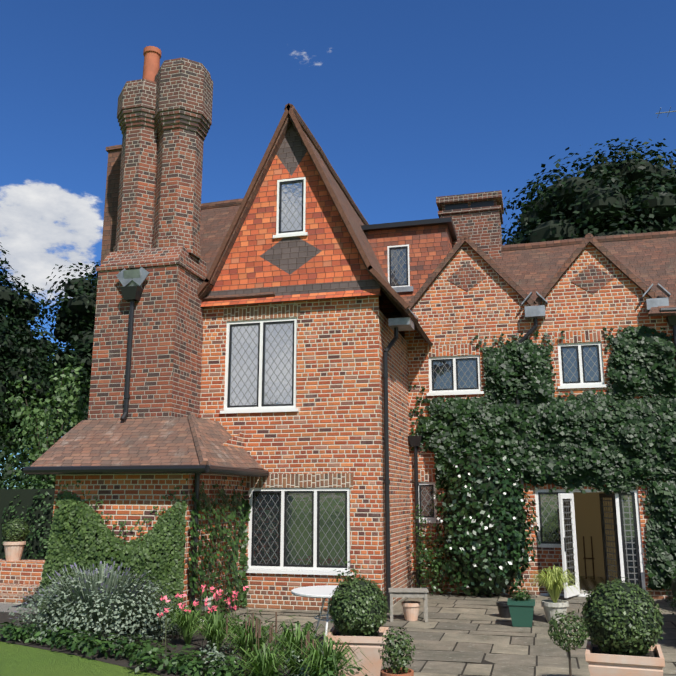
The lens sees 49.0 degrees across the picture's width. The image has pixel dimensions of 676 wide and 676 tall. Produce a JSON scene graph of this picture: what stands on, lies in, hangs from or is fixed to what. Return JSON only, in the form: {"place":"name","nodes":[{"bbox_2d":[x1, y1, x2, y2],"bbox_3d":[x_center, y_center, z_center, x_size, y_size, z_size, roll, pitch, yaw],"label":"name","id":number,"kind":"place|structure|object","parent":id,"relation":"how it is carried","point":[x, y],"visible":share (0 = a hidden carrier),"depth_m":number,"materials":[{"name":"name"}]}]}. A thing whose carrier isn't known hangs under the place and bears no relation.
{"place":"outdoors","nodes":[
{"label":"outdoors","id":0,"kind":"place"},
{"bbox_2d":[0,285,37,365],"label":"tree foliage","id":1,"kind":"object","parent":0,"point":[6,296],"visible":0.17,"depth_m":38.42,"materials":[{"name":"green plant"}]},
{"bbox_2d":[0,602,42,613],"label":"paving","id":2,"kind":"structure","parent":0,"point":[4,607],"depth_m":12.55,"materials":[{"name":"grey stone"}]},
{"bbox_2d":[0,559,44,603],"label":"garden wall","id":3,"kind":"structure","parent":0,"point":[18,578],"depth_m":14.04,"materials":[{"name":"brick"}]},
{"bbox_2d":[3,541,25,560],"bbox_3d":[-6.339,4.163,14.500,0.420,0.360,0.420,-3,-12,15],"label":"clay pot","id":4,"kind":"object","parent":3,"relation":"on","point":[13,551],"visible":0.9,"depth_m":14.36,"materials":[{"name":"ceramic"}]},
{"bbox_2d":[2,518,29,541],"bbox_3d":[-6.351,3.801,14.595,0.550,0.520,0.543,-3,-12,15],"label":"box ball","id":5,"kind":"object","parent":4,"relation":"in","point":[4,528],"depth_m":14.43,"materials":[{"name":"green plant"}]},
{"bbox_2d":[0,475,55,559],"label":"hedge","id":6,"kind":"object","parent":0,"point":[25,496],"depth_m":16.39,"materials":[{"name":"green plant"}]},
{"bbox_2d":[0,335,61,449],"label":"tree","id":7,"kind":"object","parent":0,"point":[16,373],"visible":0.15,"depth_m":31.68,"materials":[{"name":"green plant"}]},
{"bbox_2d":[0,242,62,394],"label":"tree","id":8,"kind":"object","parent":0,"point":[22,292],"visible":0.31,"depth_m":38.70,"materials":[{"name":"green plant"}]},
{"bbox_2d":[12,315,54,423],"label":"tree foliage","id":9,"kind":"object","parent":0,"point":[42,342],"visible":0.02,"depth_m":50.19,"materials":[{"name":"green plant"}]},
{"bbox_2d":[30,261,100,375],"bbox_3d":[-11.722,-0.186,41.275,12.454,10.220,11.994,-3,-12,15],"label":"tree","id":10,"kind":"object","parent":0,"point":[62,302],"visible":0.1,"depth_m":38.28,"materials":[{"name":"green plant"}]},
{"bbox_2d":[36,278,96,398],"bbox_3d":[-11.740,-0.149,41.114,10.850,8.880,10.340,-3,-12,15],"label":"tree","id":11,"kind":"object","parent":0,"point":[72,306],"visible":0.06,"depth_m":38.51,"materials":[{"name":"green plant"}]},
{"bbox_2d":[40,320,94,429],"bbox_3d":[-9.097,1.991,36.283,10.711,7.418,10.802,-3,-12,15],"label":"tree","id":12,"kind":"object","parent":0,"point":[66,359],"visible":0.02,"depth_m":34.17,"materials":[{"name":"green plant"}]},
{"bbox_2d":[49,354,91,419],"bbox_3d":[-8.986,2.155,36.324,9.306,6.429,9.160,-3,-12,15],"label":"tree foliage","id":13,"kind":"object","parent":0,"point":[87,364],"depth_m":34.58,"materials":[{"name":"green plant"}]},
{"bbox_2d":[0,641,160,675],"bbox_3d":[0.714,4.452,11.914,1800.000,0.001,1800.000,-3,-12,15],"label":"lawn","id":14,"kind":"structure","parent":0,"point":[18,660],"depth_m":8.38,"materials":[{"name":"green plant"}]},
{"bbox_2d":[0,399,88,488],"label":"shrubs","id":15,"kind":"object","parent":14,"relation":"on","point":[7,473],"visible":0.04,"depth_m":26.89,"materials":[{"name":"green plant"}]},
{"bbox_2d":[0,353,89,488],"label":"pale shrub","id":16,"kind":"object","parent":14,"relation":"on","point":[76,407],"depth_m":18.02,"materials":[{"name":"green plant"}]},
{"bbox_2d":[51,242,675,628],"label":"brick house walls","id":17,"kind":"structure","parent":14,"relation":"on","point":[335,424],"depth_m":13.11,"materials":[{"name":"brick"}]},
{"bbox_2d":[239,492,250,607],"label":"climbing rose leaves","id":18,"kind":"object","parent":17,"relation":"attached to","point":[243,558],"visible":0.71,"depth_m":12.62,"materials":[{"name":"green plant"}]},
{"bbox_2d":[200,123,380,306],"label":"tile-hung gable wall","id":19,"kind":"structure","parent":17,"relation":"attached to","point":[322,259],"depth_m":13.58,"materials":[{"name":"orange tile"}]},
{"bbox_2d":[203,294,380,307],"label":"gable soffit","id":20,"kind":"structure","parent":17,"relation":"attached to","point":[292,301],"depth_m":13.33,"materials":[{"name":"brown wood"}]},
{"bbox_2d":[88,58,503,419],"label":"chimney stacks","id":21,"kind":"object","parent":17,"relation":"attached to","point":[164,118],"visible":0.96,"depth_m":13.52,"materials":[{"name":"brick"}]},
{"bbox_2d":[142,46,161,81],"bbox_3d":[-3.687,-5.273,14.645,0.350,0.920,0.341,-3,-12,15],"label":"chimney pot","id":22,"kind":"object","parent":21,"relation":"on","point":[152,58],"visible":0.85,"depth_m":14.55,"materials":[{"name":"orange ceramic"}]},
{"bbox_2d":[27,179,641,588],"bbox_3d":[-0.457,0.588,15.041,10.624,8.740,6.109,6,-13,-25],"label":"lattice","id":23,"kind":"object","parent":17,"relation":"on","point":[447,221],"visible":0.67,"depth_m":13.97,"materials":[{"name":"black metal"}]},
{"bbox_2d":[30,413,263,469],"bbox_3d":[-2.992,1.724,12.196,2.986,0.969,2.462,-3,-12,15],"label":"lean to roof","id":24,"kind":"object","parent":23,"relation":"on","point":[191,439],"visible":0.77,"depth_m":11.71,"materials":[{"name":"tile"}]},
{"bbox_2d":[364,224,451,338],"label":"tile-hung wall","id":25,"kind":"structure","parent":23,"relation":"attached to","point":[430,247],"depth_m":16.77,"materials":[{"name":"orange tile"}]},
{"bbox_2d":[253,248,598,565],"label":"window panes","id":26,"kind":"structure","parent":23,"relation":"on","point":[299,531],"depth_m":12.75,"materials":[{"name":"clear glass"}]},
{"bbox_2d":[563,495,638,586],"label":"square leaded lights","id":27,"kind":"object","parent":23,"relation":"on","point":[630,543],"visible":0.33,"depth_m":14.04,"materials":[{"name":"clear glass"}]},
{"bbox_2d":[23,286,675,612],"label":"rainwater pipes","id":28,"kind":"object","parent":17,"relation":"attached to","point":[132,295],"visible":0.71,"depth_m":12.39,"materials":[{"name":"black metal"}]},
{"bbox_2d":[100,106,675,345],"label":"tiled roof","id":29,"kind":"object","parent":17,"relation":"on","point":[643,262],"visible":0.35,"depth_m":15.71,"materials":[{"name":"tile"}]},
{"bbox_2d":[197,103,409,309],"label":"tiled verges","id":30,"kind":"structure","parent":29,"relation":"attached to","point":[370,268],"depth_m":13.65,"materials":[{"name":"tile"}]},
{"bbox_2d":[116,107,675,330],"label":"hopper","id":31,"kind":"object","parent":17,"relation":"attached to","point":[135,277],"visible":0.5,"depth_m":14.39,"materials":[{"name":"grey metal"}]},
{"bbox_2d":[223,304,640,488],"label":"soldier courses","id":32,"kind":"object","parent":17,"relation":"attached to","point":[335,480],"visible":0.73,"depth_m":13.54,"materials":[{"name":"brick"}]},
{"bbox_2d":[220,177,645,597],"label":"white window frames","id":33,"kind":"structure","parent":17,"relation":"attached to","point":[313,570],"depth_m":13.65,"materials":[{"name":"white paint"}]},
{"bbox_2d":[229,182,301,405],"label":"window panes","id":34,"kind":"structure","parent":33,"relation":"in","point":[277,369],"depth_m":13.42,"materials":[{"name":"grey glass"}]},
{"bbox_2d":[447,262,613,293],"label":"gable diaper panels","id":35,"kind":"object","parent":17,"relation":"attached to","point":[591,278],"visible":1,"depth_m":15.12,"materials":[{"name":"brick"}]},
{"bbox_2d":[408,326,675,590],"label":"boston ivy leaves","id":36,"kind":"object","parent":17,"relation":"attached to","point":[555,456],"visible":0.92,"depth_m":14.40,"materials":[{"name":"green plant"}]},
{"bbox_2d":[175,593,675,675],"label":"patio bedding","id":37,"kind":"object","parent":14,"relation":"on","point":[196,639],"visible":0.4,"depth_m":10.03,"materials":[{"name":"plant"}]},
{"bbox_2d":[326,626,388,675],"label":"terracotta pot","id":38,"kind":"object","parent":37,"relation":"on","point":[369,646],"visible":0.44,"depth_m":7.65,"materials":[{"name":"beige ceramic"}]},
{"bbox_2d":[334,631,383,636],"bbox_3d":[0.219,3.202,7.956,0.530,0.001,0.530,-1,-12,7],"label":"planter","id":39,"kind":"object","parent":38,"relation":"in","point":[379,634],"depth_m":8.06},
{"bbox_2d":[326,575,389,635],"bbox_3d":[0.211,2.908,8.014,0.698,0.676,0.706,-3,-12,15],"label":"box ball","id":40,"kind":"object","parent":39,"relation":"on","point":[356,610],"depth_m":7.81,"materials":[{"name":"green plant"}]},
{"bbox_2d":[380,667,413,675],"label":"clay pot","id":41,"kind":"object","parent":37,"relation":"on","point":[385,672],"visible":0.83,"depth_m":6.93,"materials":[{"name":"ceramic"}]},
{"bbox_2d":[378,626,415,673],"bbox_3d":[0.553,2.956,6.986,0.342,0.440,0.338,6,-13,-25],"label":"box plant","id":42,"kind":"object","parent":41,"relation":"on","point":[402,662],"visible":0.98,"depth_m":6.92,"materials":[{"name":"green plant"}]},
{"bbox_2d":[198,592,675,675],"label":"patio flags","id":43,"kind":"object","parent":37,"relation":"on","point":[509,661],"visible":0.29,"depth_m":9.94,"materials":[{"name":"stone"}]},
{"bbox_2d":[195,596,213,622],"bbox_3d":[-2.077,4.050,11.010,0.440,0.370,0.433,-3,-12,15],"label":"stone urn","id":44,"kind":"object","parent":43,"relation":"on","point":[203,607],"visible":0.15,"depth_m":10.90,"materials":[{"name":"beige stone"}]},
{"bbox_2d":[188,473,245,625],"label":"climbing rose leaves","id":45,"kind":"object","parent":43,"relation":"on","point":[221,532],"visible":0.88,"depth_m":11.42,"materials":[{"name":"green plant"}]},
{"bbox_2d":[291,585,338,636],"bbox_3d":[-0.074,3.446,9.009,1.000,0.729,1.000,-3,-12,15],"label":"bistro table","id":46,"kind":"object","parent":43,"relation":"on","point":[324,591],"visible":0.48,"depth_m":8.95,"materials":[{"name":"white paint"}]},
{"bbox_2d":[332,500,455,594],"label":"wall plants","id":47,"kind":"object","parent":43,"relation":"on","point":[435,565],"depth_m":14.12,"materials":[{"name":"green plant"}]},
{"bbox_2d":[388,588,428,621],"bbox_3d":[1.075,4.073,11.314,0.600,0.452,0.346,-1,-12,3],"label":"bench","id":48,"kind":"object","parent":43,"relation":"on","point":[408,592],"visible":1,"depth_m":11.20,"materials":[{"name":"grey stone"}]},
{"bbox_2d":[401,601,420,620],"bbox_3d":[1.117,4.175,11.334,0.294,0.260,0.290,-3,-12,15],"label":"clay pot","id":49,"kind":"object","parent":43,"relation":"on","point":[411,610],"visible":0.94,"depth_m":11.24,"materials":[{"name":"ceramic"}]},
{"bbox_2d":[496,601,510,617],"bbox_3d":[2.618,4.252,11.599,0.273,0.220,0.269,-3,-12,15],"label":"black pot","id":50,"kind":"object","parent":43,"relation":"on","point":[503,609],"visible":0.71,"depth_m":11.51,"materials":[{"name":"black paint"}]},
{"bbox_2d":[507,598,534,626],"bbox_3d":[2.699,4.033,10.883,0.390,0.350,0.390,-3,-12,15],"label":"green planter","id":51,"kind":"object","parent":43,"relation":"on","point":[521,612],"visible":0.96,"depth_m":10.73,"materials":[{"name":"green"}]},
{"bbox_2d":[511,588,531,600],"bbox_3d":[2.695,3.803,10.940,0.301,0.221,0.302,3,-12,-12],"label":"potted plant foliage","id":52,"kind":"object","parent":51,"relation":"on","point":[518,595],"visible":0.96,"depth_m":10.88,"materials":[{"name":"green plant"}]},
{"bbox_2d":[541,600,568,623],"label":"plant pot","id":53,"kind":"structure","parent":43,"relation":"on","point":[550,607],"depth_m":11.02,"materials":[{"name":"white ceramic"}]},
{"bbox_2d":[526,565,581,602],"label":"golden grass","id":54,"kind":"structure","parent":53,"relation":"on","point":[553,581],"depth_m":11.12,"materials":[{"name":"yellow plant"}]},
{"bbox_2d":[585,640,664,675],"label":"terracotta pot","id":55,"kind":"object","parent":43,"relation":"on","point":[610,665],"visible":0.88,"depth_m":6.61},
{"bbox_2d":[592,647,656,656],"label":"planter soil","id":56,"kind":"structure","parent":55,"relation":"in","point":[649,654],"depth_m":6.99,"materials":[{"name":"black soil"}]},
{"bbox_2d":[578,577,664,656],"bbox_3d":[2.650,2.637,6.961,0.761,0.755,0.753,-3,-12,15],"label":"box ball","id":57,"kind":"object","parent":56,"relation":"on","point":[612,628],"depth_m":6.74,"materials":[{"name":"green plant"}]},
{"bbox_2d":[665,560,675,617],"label":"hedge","id":58,"kind":"object","parent":43,"relation":"on","point":[671,604],"depth_m":10.55,"materials":[{"name":"green plant"}]},
{"bbox_2d":[432,446,540,596],"bbox_3d":[2.790,3.487,14.159,2.062,2.824,1.110,-3,-12,15],"label":"evergreen shrub","id":59,"kind":"object","parent":37,"relation":"on","point":[450,566],"depth_m":13.90,"materials":[{"name":"green plant"}]},
{"bbox_2d":[0,612,307,675],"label":"plants","id":60,"kind":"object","parent":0,"point":[123,661],"depth_m":9.29,"materials":[{"name":"green plant"}]},
{"bbox_2d":[3,561,184,646],"bbox_3d":[-3.258,3.563,10.149,2.558,0.979,1.721,-3,-12,15],"label":"flowering shrub","id":61,"kind":"object","parent":60,"relation":"on","point":[95,599],"visible":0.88,"depth_m":9.82,"materials":[{"name":"green plant"}]},
{"bbox_2d":[10,557,173,644],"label":"lavender spikes","id":62,"kind":"object","parent":61,"relation":"on","point":[101,584],"visible":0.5,"depth_m":10.01,"materials":[{"name":"plant"}]},
{"bbox_2d":[37,478,187,629],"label":"clipped ivy leaves","id":63,"kind":"object","parent":60,"relation":"on","point":[61,549],"visible":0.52,"depth_m":10.93,"materials":[{"name":"green plant"}]},
{"bbox_2d":[0,601,367,675],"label":"border foliage","id":64,"kind":"object","parent":60,"relation":"on","point":[87,644],"visible":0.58,"depth_m":8.60,"materials":[{"name":"green plant"}]},
{"bbox_2d":[157,588,247,646],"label":"flower stems","id":65,"kind":"object","parent":60,"relation":"on","point":[194,615],"visible":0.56,"depth_m":9.76,"materials":[{"name":"green plant"}]},
{"bbox_2d":[157,585,248,616],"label":"pink flowers","id":66,"kind":"object","parent":65,"relation":"on","point":[206,599],"visible":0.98,"depth_m":9.83,"materials":[{"name":"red plant"}]},
{"bbox_2d":[166,605,372,675],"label":"border strap leaves","id":67,"kind":"object","parent":60,"relation":"on","point":[214,628],"visible":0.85,"depth_m":7.38,"materials":[{"name":"green plant"}]},
{"bbox_2d":[226,612,315,673],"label":"stems","id":68,"kind":"object","parent":60,"relation":"on","point":[258,624],"visible":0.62,"depth_m":7.70,"materials":[{"name":"brown plant"}]},
{"bbox_2d":[196,640,349,675],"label":"grey border foliage","id":69,"kind":"object","parent":60,"relation":"on","point":[218,654],"visible":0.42,"depth_m":7.86,"materials":[{"name":"plant"}]},
{"bbox_2d":[0,0,675,488],"label":"sky","id":70,"kind":"structure","parent":0,"point":[410,103],"materials":[{"name":"blue"}]},
{"bbox_2d":[568,646,571,675],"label":"topiary trunk","id":71,"kind":"object","parent":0,"point":[570,668],"visible":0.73,"depth_m":6.54,"materials":[{"name":"brown wood"}]},
{"bbox_2d":[548,610,589,651],"bbox_3d":[2.053,2.612,6.604,0.358,0.351,0.353,-3,-12,15],"label":"topiary ball","id":72,"kind":"object","parent":71,"relation":"on","point":[581,634],"visible":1,"depth_m":6.53,"materials":[{"name":"green plant"}]},
{"bbox_2d":[501,137,675,244],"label":"tree","id":73,"kind":"object","parent":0,"point":[633,206],"visible":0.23,"depth_m":27.43,"materials":[{"name":"green plant"}]},
{"bbox_2d":[579,576,605,593],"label":"interior floor","id":74,"kind":"structure","parent":0,"point":[588,584],"depth_m":16.02,"materials":[{"name":"brown wood"}]},
{"bbox_2d":[583,536,594,578],"bbox_3d":[5.679,4.971,16.787,0.240,0.930,0.070,-3,-12,15],"label":"interior chair","id":75,"kind":"object","parent":74,"relation":"on","point":[585,558],"visible":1,"depth_m":16.77,"materials":[{"name":"brown wood"}]},
{"bbox_2d":[573,492,612,576],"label":"interior walls","id":76,"kind":"structure","parent":0,"point":[587,515],"depth_m":17.43,"materials":[{"name":"beige"}]},
{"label":"oak trunk","id":77,"kind":"object","parent":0,"visible":0},
{"bbox_2d":[6,300,69,427],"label":"tree","id":78,"kind":"object","parent":77,"relation":"attached to","point":[45,332],"depth_m":50.81,"materials":[{"name":"green plant"}]},
{"bbox_3d":[-15.394,4.974,30.708,4.396,6.754,4.213,-3,-12,15],"label":"oak trunk","id":79,"kind":"object","parent":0,"visible":0},
{"bbox_2d":[0,307,69,457],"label":"tree","id":80,"kind":"object","parent":79,"relation":"attached to","point":[27,371],"visible":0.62,"depth_m":31.53,"materials":[{"name":"green plant"}]}
]}

